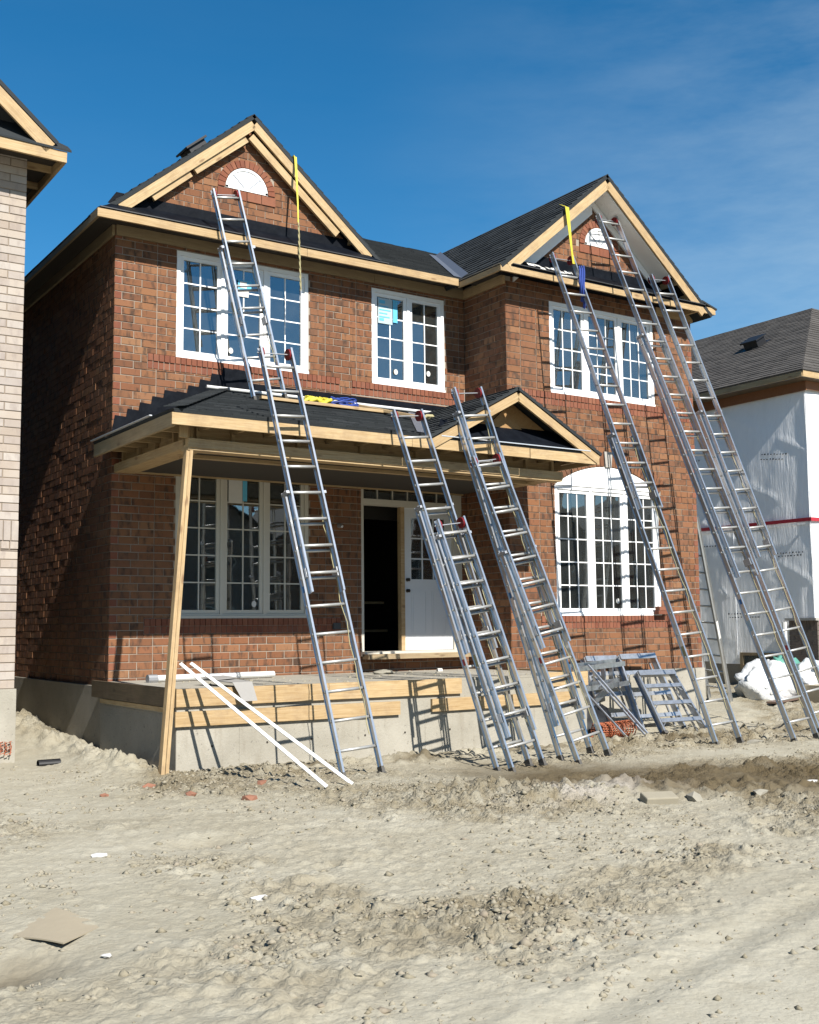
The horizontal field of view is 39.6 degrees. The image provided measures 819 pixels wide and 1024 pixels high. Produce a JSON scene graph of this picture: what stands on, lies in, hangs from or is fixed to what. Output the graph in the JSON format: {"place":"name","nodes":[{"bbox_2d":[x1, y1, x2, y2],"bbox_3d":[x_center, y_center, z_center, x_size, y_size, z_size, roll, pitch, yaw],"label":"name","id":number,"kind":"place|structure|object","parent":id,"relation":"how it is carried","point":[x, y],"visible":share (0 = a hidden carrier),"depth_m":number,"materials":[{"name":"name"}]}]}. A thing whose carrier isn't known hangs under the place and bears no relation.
{"place":"outdoors","nodes":[
{"label":"outdoors","id":0,"kind":"place"},
{"bbox_2d":[0,683,818,1023],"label":"ground","id":1,"kind":"structure","parent":0,"point":[738,871],"depth_m":6.86,"materials":[{"name":"beige gravel"}]},
{"bbox_2d":[0,79,71,762],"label":"brick house","id":2,"kind":"structure","parent":1,"relation":"on","point":[33,162],"depth_m":13.22,"materials":[{"name":"brick"}]},
{"bbox_2d":[0,741,11,754],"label":"orange netting","id":3,"kind":"object","parent":2,"relation":"attached to","point":[6,747],"visible":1,"depth_m":12.77,"materials":[{"name":"orange plastic"}]},
{"bbox_2d":[36,758,60,765],"bbox_3d":[-3.978,2.771,12.563,0.240,0.086,0.110,3,-7,-34],"label":"drain pipe","id":4,"kind":"object","parent":1,"relation":"on","point":[45,762],"visible":0.81,"depth_m":12.53,"materials":[{"name":"black plastic"}]},
{"bbox_2d":[13,907,98,943],"bbox_3d":[-1.802,2.147,5.902,0.392,0.032,0.705,-1,-6,7],"label":"cardboard sheet","id":5,"kind":"object","parent":1,"relation":"on","point":[58,925],"visible":0.99,"depth_m":5.84,"materials":[{"name":"beige cardboard"}]},
{"bbox_2d":[91,853,106,857],"bbox_3d":[-2.073,2.296,7.609,0.104,0.036,0.071,-1,-6,6],"label":"paper scrap","id":6,"kind":"object","parent":1,"relation":"on","point":[95,855],"visible":1,"depth_m":7.59,"materials":[{"name":"white paper"}]},
{"bbox_2d":[100,953,111,957],"bbox_3d":[-1.433,2.105,5.399,0.054,0.024,0.052,-3,-6,26],"label":"paper scrap","id":7,"kind":"object","parent":1,"relation":"on","point":[107,955],"visible":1,"depth_m":5.38,"materials":[{"name":"white paper"}]},
{"bbox_2d":[142,783,155,787],"bbox_3d":[-2.465,2.591,10.709,0.089,0.087,0.158,-6,-8,44],"label":"brick chip","id":8,"kind":"object","parent":1,"relation":"on","point":[148,785],"visible":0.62,"depth_m":10.69,"materials":[{"name":"brick"}]},
{"bbox_2d":[158,447,192,774],"bbox_3d":[-2.450,0.999,11.954,0.123,3.471,0.570,-2,-6,17],"label":"porch post","id":9,"kind":"object","parent":1,"relation":"on","point":[169,697],"visible":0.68,"depth_m":11.91,"materials":[{"name":"brown wood"}]},
{"bbox_2d":[185,791,196,795],"bbox_3d":[-1.960,2.531,10.197,0.088,0.072,0.112,3,-7,-34],"label":"brick chip","id":10,"kind":"object","parent":1,"relation":"on","point":[189,793],"visible":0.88,"depth_m":10.17,"materials":[{"name":"red brick"}]},
{"bbox_2d":[242,795,257,800],"bbox_3d":[-1.391,2.490,9.909,0.115,0.060,0.119,-6,-8,41],"label":"brick chip","id":11,"kind":"object","parent":1,"relation":"on","point":[250,797],"visible":0.97,"depth_m":9.88,"materials":[{"name":"brick"}]},
{"bbox_2d":[179,662,327,787],"bbox_3d":[-1.573,2.055,11.176,0.035,0.017,2.316,-33,47,-32],"label":"white strip","id":12,"kind":"object","parent":1,"relation":"on","point":[260,730],"visible":1,"depth_m":11.11,"materials":[{"name":"plastic"}]},
{"bbox_2d":[249,894,266,900],"bbox_3d":[-0.857,2.203,6.493,0.110,0.034,0.094,3,-7,-34],"label":"paper scrap","id":13,"kind":"object","parent":1,"relation":"on","point":[258,897],"visible":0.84,"depth_m":6.47,"materials":[{"name":"white paper"}]},
{"bbox_2d":[257,780,266,784],"bbox_3d":[-1.405,2.599,10.923,0.124,0.051,0.100,3,-7,-34],"label":"brick chip","id":14,"kind":"object","parent":1,"relation":"on","point":[260,782],"visible":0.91,"depth_m":10.89,"materials":[{"name":"brick"}]},
{"bbox_2d":[190,662,353,784],"bbox_3d":[-1.415,2.079,11.352,2.315,0.013,0.037,30,50,30],"label":"white strip","id":15,"kind":"object","parent":1,"relation":"on","point":[280,730],"visible":0.93,"depth_m":11.31,"materials":[{"name":"plastic"}]},
{"bbox_2d":[257,345,386,776],"bbox_3d":[-0.991,0.408,12.147,1.575,4.687,0.520,-6,-8,43],"label":"extension ladder","id":16,"kind":"object","parent":1,"relation":"on","point":[305,573],"visible":0.97,"depth_m":12.09,"materials":[{"name":"metal"}]},
{"bbox_2d":[342,817,354,822],"bbox_3d":[-0.469,2.379,8.792,0.110,0.051,0.058,0,-6,-3],"label":"stone","id":17,"kind":"object","parent":1,"relation":"on","point":[347,819],"visible":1,"depth_m":8.78,"materials":[{"name":"beige stone"}]},
{"bbox_2d":[14,114,716,771],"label":"brick house","id":18,"kind":"structure","parent":1,"relation":"on","point":[130,346],"depth_m":15.71,"materials":[{"name":"brick"}]},
{"bbox_2d":[146,674,158,682],"bbox_3d":[-3.055,1.980,13.514,0.120,0.104,0.099,4,-7,-38],"label":"pipe coupling","id":19,"kind":"object","parent":18,"relation":"on","point":[152,678],"visible":0.94,"depth_m":13.48,"materials":[{"name":"white plastic"}]},
{"bbox_2d":[158,671,274,681],"bbox_3d":[-2.393,2.022,14.025,1.675,0.076,0.072,4,-7,-38],"label":"white pipe","id":20,"kind":"object","parent":18,"relation":"on","point":[185,677],"visible":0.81,"depth_m":14.14,"materials":[{"name":"plastic"}]},
{"bbox_2d":[200,675,257,700],"bbox_3d":[-2.019,1.926,12.480,0.257,0.253,0.895,4,-8,-41],"label":"cloth","id":21,"kind":"object","parent":18,"relation":"on","point":[245,690],"visible":0.83,"depth_m":12.24,"materials":[{"name":"white fabric"}]},
{"bbox_2d":[175,476,307,618],"bbox_3d":[-2.223,0.415,15.198,1.949,1.999,0.108,3,-7,-34],"label":"window","id":22,"kind":"structure","parent":18,"relation":"in","point":[240,561],"depth_m":15.17,"materials":[{"name":"beige plastic"}]},
{"bbox_2d":[176,250,308,373],"bbox_3d":[-2.260,-2.687,15.507,1.964,1.435,0.108,3,-7,-34],"label":"window","id":23,"kind":"structure","parent":18,"relation":"in","point":[205,326],"depth_m":15.40,"materials":[{"name":"plastic"}]},
{"bbox_2d":[225,169,267,195],"bbox_3d":[-2.244,-4.558,15.670,0.630,0.319,0.042,3,-7,-34],"label":"half round window","id":24,"kind":"structure","parent":18,"relation":"in","point":[246,180],"depth_m":15.66,"materials":[{"name":"plastic"}]},
{"bbox_2d":[210,188,288,399],"bbox_3d":[-2.089,-2.832,14.872,1.010,2.898,0.369,0,-6,-2],"label":"extension ladder","id":25,"kind":"object","parent":18,"relation":"on","point":[239,322],"visible":0.95,"depth_m":14.84,"materials":[{"name":"metal"}]},
{"bbox_2d":[292,155,302,302],"bbox_3d":[-1.563,-3.911,15.734,0.077,2.191,0.430,2,-6,-21],"label":"hanging strap","id":26,"kind":"object","parent":18,"relation":"hanging from","point":[295,162],"visible":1,"depth_m":15.55,"materials":[{"name":"yellow fabric"}]},
{"bbox_2d":[303,395,332,402],"bbox_3d":[-1.239,-1.490,15.259,0.483,0.138,0.103,3,-7,-34],"label":"safety harness","id":27,"kind":"object","parent":18,"relation":"on","point":[317,399],"visible":0.83,"depth_m":15.23,"materials":[{"name":"yellow fabric"}]},
{"bbox_2d":[206,385,430,412],"bbox_3d":[-1.161,-1.555,15.871,3.580,0.044,0.044,3,-7,-34],"label":"white pipe","id":28,"kind":"object","parent":18,"relation":"on","point":[296,397],"visible":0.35,"depth_m":15.54,"materials":[{"name":"plastic"}]},
{"bbox_2d":[259,396,387,413],"bbox_3d":[-1.107,-1.415,15.082,1.891,0.040,0.085,4,-7,-32],"label":"plank","id":29,"kind":"object","parent":18,"relation":"on","point":[320,404],"visible":1,"depth_m":15.07,"materials":[{"name":"yellow wood"}]},
{"bbox_2d":[328,396,358,406],"bbox_3d":[-0.907,-1.503,15.606,0.606,0.201,0.204,4,-8,-40],"label":"rope coil","id":30,"kind":"object","parent":18,"relation":"on","point":[342,401],"visible":0.65,"depth_m":15.62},
{"bbox_2d":[349,403,414,417],"bbox_3d":[-0.474,-1.412,15.602,1.205,0.038,0.085,13,9,26],"label":"plank","id":31,"kind":"object","parent":18,"relation":"on","point":[389,411],"visible":0.5,"depth_m":15.48,"materials":[{"name":"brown wood"}]},
{"bbox_2d":[373,669,395,673],"bbox_3d":[-0.338,2.155,15.309,0.352,0.082,0.203,3,-7,-34],"label":"rag","id":32,"kind":"object","parent":18,"relation":"on","point":[384,671],"visible":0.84,"depth_m":15.24,"materials":[{"name":"fabric"}]},
{"bbox_2d":[372,288,445,392],"bbox_3d":[-0.032,-2.541,16.984,1.299,1.427,0.108,3,-7,-34],"label":"window","id":33,"kind":"structure","parent":18,"relation":"in","point":[408,330],"depth_m":16.97,"materials":[{"name":"plastic"}]},
{"bbox_2d":[361,489,471,659],"bbox_3d":[0.088,0.820,16.598,1.832,2.590,0.342,3,-7,-34],"label":"door","id":34,"kind":"structure","parent":18,"relation":"in","point":[424,628],"depth_m":16.69,"materials":[{"name":"white wood"}]},
{"bbox_2d":[425,414,433,419],"bbox_3d":[0.300,-1.235,15.435,0.382,0.168,0.073,3,-7,-34],"label":"strap","id":35,"kind":"object","parent":18,"relation":"on","point":[428,416],"visible":0.21,"depth_m":15.39,"materials":[{"name":"yellow fabric"}]},
{"bbox_2d":[560,204,574,263],"bbox_3d":[2.346,-4.139,16.930,0.239,0.900,0.078,0,-6,-10],"label":"hanging strap","id":36,"kind":"object","parent":18,"relation":"hanging from","point":[569,225],"visible":1,"depth_m":16.92,"materials":[{"name":"yellow fabric"}]},
{"bbox_2d":[585,228,612,249],"bbox_3d":[2.971,-4.301,17.903,0.600,0.304,0.042,3,-7,-34],"label":"half round window","id":37,"kind":"structure","parent":18,"relation":"in","point":[595,238],"depth_m":17.86,"materials":[{"name":"plastic"}]},
{"bbox_2d":[549,301,655,406],"bbox_3d":[2.997,-2.436,17.769,2.191,1.408,0.108,3,-7,-34],"label":"window","id":38,"kind":"structure","parent":18,"relation":"in","point":[570,374],"depth_m":17.74,"materials":[{"name":"plastic"}]},
{"bbox_2d":[554,467,661,615],"bbox_3d":[3.038,0.450,17.485,2.162,2.272,0.110,3,-7,-34],"label":"window","id":39,"kind":"structure","parent":18,"relation":"in","point":[603,566],"depth_m":17.42,"materials":[{"name":"plastic"}]},
{"bbox_2d":[655,610,667,613],"bbox_3d":[3.956,1.571,17.832,0.240,0.058,0.090,3,-7,-34],"label":"loose brick","id":40,"kind":"object","parent":18,"relation":"on","point":[660,611],"visible":0.79,"depth_m":17.77,"materials":[{"name":"red brick"}]},
{"bbox_2d":[655,606,665,609],"bbox_3d":[3.972,1.510,17.849,0.240,0.058,0.090,3,-7,-34],"label":"loose brick","id":41,"kind":"object","parent":40,"relation":"on","point":[660,608],"visible":0.71,"depth_m":17.78,"materials":[{"name":"red brick"}]},
{"bbox_2d":[390,409,533,770],"bbox_3d":[0.557,0.802,12.980,1.616,4.199,0.510,-4,-7,34],"label":"extension ladder","id":42,"kind":"object","parent":1,"relation":"on","point":[447,598],"visible":0.77,"depth_m":12.94,"materials":[{"name":"metal"}]},
{"bbox_2d":[434,516,547,771],"bbox_3d":[0.885,1.441,12.738,1.193,2.878,0.491,-4,-7,29],"label":"extension ladder","id":43,"kind":"object","parent":1,"relation":"on","point":[499,717],"visible":0.99,"depth_m":12.69,"materials":[{"name":"metal"}]},
{"bbox_2d":[451,386,594,760],"bbox_3d":[1.323,0.643,13.675,1.630,4.555,0.522,-4,-7,29],"label":"extension ladder","id":44,"kind":"object","parent":1,"relation":"on","point":[548,707],"visible":0.77,"depth_m":13.58,"materials":[{"name":"metal"}]},
{"bbox_2d":[470,452,612,763],"bbox_3d":[1.517,1.075,13.361,1.570,3.700,0.504,-3,-6,22],"label":"extension ladder","id":45,"kind":"object","parent":1,"relation":"on","point":[533,631],"visible":0.98,"depth_m":13.33,"materials":[{"name":"metal"}]},
{"bbox_2d":[569,659,628,705],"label":"step ladder","id":46,"kind":"object","parent":1,"relation":"on","point":[611,682],"visible":0.59,"depth_m":16.43,"materials":[{"name":"metal"}]},
{"bbox_2d":[587,704,611,736],"bbox_3d":[2.485,2.969,15.889,0.793,0.629,0.615,3,-7,-34],"label":"tarp","id":47,"kind":"object","parent":1,"relation":"on","point":[601,716],"visible":0.12,"depth_m":15.79,"materials":[{"name":"grey plastic"}]},
{"bbox_2d":[580,655,635,721],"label":"step ladder","id":48,"kind":"object","parent":1,"relation":"on","point":[593,694],"visible":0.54,"depth_m":16.82,"materials":[{"name":"metal"}]},
{"bbox_2d":[589,695,627,736],"bbox_3d":[2.644,2.722,15.554,0.034,0.780,0.931,5,-8,-42],"label":"pole","id":49,"kind":"object","parent":1,"relation":"on","point":[607,716],"visible":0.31,"depth_m":15.49,"materials":[{"name":"metal"}]},
{"bbox_2d":[590,720,636,737],"bbox_3d":[2.782,2.992,15.677,0.743,0.216,0.334,3,-7,-34],"label":"orange netting","id":50,"kind":"object","parent":1,"relation":"on","point":[622,724],"visible":0.73,"depth_m":15.63,"materials":[{"name":"orange plastic"}]},
{"bbox_2d":[587,664,647,733],"bbox_3d":[2.886,2.599,15.608,1.048,1.007,0.034,-6,-8,44],"label":"pole","id":51,"kind":"object","parent":1,"relation":"on","point":[619,700],"visible":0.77,"depth_m":15.61,"materials":[{"name":"metal"}]},
{"bbox_2d":[593,676,644,734],"bbox_3d":[2.949,2.723,15.909,0.034,0.836,0.890,5,-8,-45],"label":"pole","id":52,"kind":"object","parent":1,"relation":"on","point":[621,707],"visible":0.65,"depth_m":15.90,"materials":[{"name":"metal"}]},
{"bbox_2d":[549,252,744,744],"bbox_3d":[3.171,-0.415,15.737,2.614,7.072,0.524,-6,-8,43],"label":"extension ladder","id":53,"kind":"object","parent":1,"relation":"on","point":[623,467],"visible":0.99,"depth_m":15.65,"materials":[{"name":"metal"}]},
{"bbox_2d":[579,266,585,308],"bbox_3d":[2.555,-3.332,16.837,0.094,0.656,0.087,-1,-6,6],"label":"rope coil","id":54,"kind":"object","parent":53,"relation":"hanging from","point":[582,279],"visible":1,"depth_m":16.82,"materials":[{"name":"blue fabric"}]},
{"bbox_2d":[616,653,686,729],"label":"step ladder","id":55,"kind":"object","parent":1,"relation":"on","point":[667,692],"visible":0.73,"depth_m":16.94,"materials":[{"name":"metal"}]},
{"bbox_2d":[639,791,678,804],"bbox_3d":[2.158,2.484,9.853,0.310,0.112,0.180,4,-1,-13],"label":"concrete block","id":56,"kind":"object","parent":1,"relation":"on","point":[663,797],"depth_m":9.80,"materials":[{"name":"grey concrete"}]},
{"bbox_2d":[633,669,706,733],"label":"step ladder","id":57,"kind":"object","parent":1,"relation":"on","point":[651,704],"visible":0.88,"depth_m":16.48,"materials":[{"name":"metal"}]},
{"bbox_2d":[686,791,702,801],"bbox_3d":[2.483,2.501,9.956,0.145,0.120,0.153,3,-7,-34],"label":"stone","id":58,"kind":"object","parent":1,"relation":"on","point":[693,796],"visible":0.97,"depth_m":9.91,"materials":[{"name":"grey stone"}]},
{"bbox_2d":[595,213,818,741],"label":"extension ladder","id":59,"kind":"object","parent":1,"relation":"on","point":[730,563],"visible":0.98,"depth_m":16.29,"materials":[{"name":"metal"}]},
{"bbox_2d":[697,516,732,702],"bbox_3d":[4.962,1.665,19.252,0.467,3.158,1.560,-4,-7,34],"label":"ladder","id":60,"kind":"object","parent":1,"relation":"on","point":[714,614],"visible":0.56,"depth_m":19.16,"materials":[{"name":"metal"}]},
{"bbox_2d":[648,274,818,731],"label":"extension ladder","id":61,"kind":"object","parent":1,"relation":"on","point":[748,491],"visible":0.96,"depth_m":17.04,"materials":[{"name":"metal"}]},
{"bbox_2d":[691,308,818,684],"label":"wrapped house","id":62,"kind":"structure","parent":1,"relation":"on","point":[773,426],"depth_m":23.55,"materials":[{"name":"white house wrap plastic"},{"name":"brown shingle"},{"name":"wood"}]},
{"bbox_2d":[740,652,776,667],"bbox_3d":[7.173,3.041,23.303,0.040,0.320,1.000,3,-7,-34],"label":"basement window","id":63,"kind":"structure","parent":62,"relation":"in","point":[745,657],"depth_m":23.56,"materials":[{"name":"brown wood"}]},
{"bbox_2d":[747,739,763,743],"bbox_3d":[4.454,2.982,14.697,0.229,0.106,0.141,-1,-6,8],"label":"stone","id":64,"kind":"object","parent":1,"relation":"on","point":[753,741],"visible":0.53,"depth_m":14.64,"materials":[{"name":"grey stone"}]},
{"bbox_2d":[753,789,767,795],"bbox_3d":[3.139,2.512,10.171,0.184,0.081,0.106,3,-7,-34],"label":"stone","id":65,"kind":"object","parent":1,"relation":"on","point":[760,792],"visible":0.72,"depth_m":10.13,"materials":[{"name":"grey stone"}]},
{"bbox_2d":[734,658,796,699],"bbox_3d":[6.377,3.097,20.160,1.405,0.998,1.038,3,-7,-34],"label":"rubbish bag","id":66,"kind":"object","parent":1,"relation":"on","point":[752,680],"visible":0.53,"depth_m":19.78,"materials":[{"name":"white plastic"}]},
{"bbox_2d":[766,698,798,703],"bbox_3d":[6.431,3.224,19.518,0.200,0.030,1.154,-6,-7,38],"label":"plank","id":67,"kind":"object","parent":1,"relation":"on","point":[773,701],"visible":0.36,"depth_m":19.27,"materials":[{"name":"brown wood"}]},
{"bbox_2d":[796,657,818,684],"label":"rubbish bag","id":68,"kind":"object","parent":1,"relation":"on","point":[808,677],"visible":0.24,"depth_m":20.25,"materials":[{"name":"grey plastic"}]},
{"bbox_2d":[773,655,799,663],"bbox_3d":[6.848,2.900,20.811,0.679,0.651,0.626,3,-7,-34],"label":"rubbish bag","id":69,"kind":"object","parent":68,"relation":"on","point":[779,658],"visible":0.12,"depth_m":20.80,"materials":[{"name":"green plastic"}]},
{"bbox_2d":[804,684,818,702],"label":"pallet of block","id":70,"kind":"object","parent":1,"relation":"on","point":[813,696],"visible":0.33,"depth_m":19.81,"materials":[{"name":"concrete"}]},
{"bbox_2d":[0,0,818,382],"label":"sky","id":71,"kind":"structure","parent":0,"point":[432,126],"materials":[{"name":"blue"}]}
]}

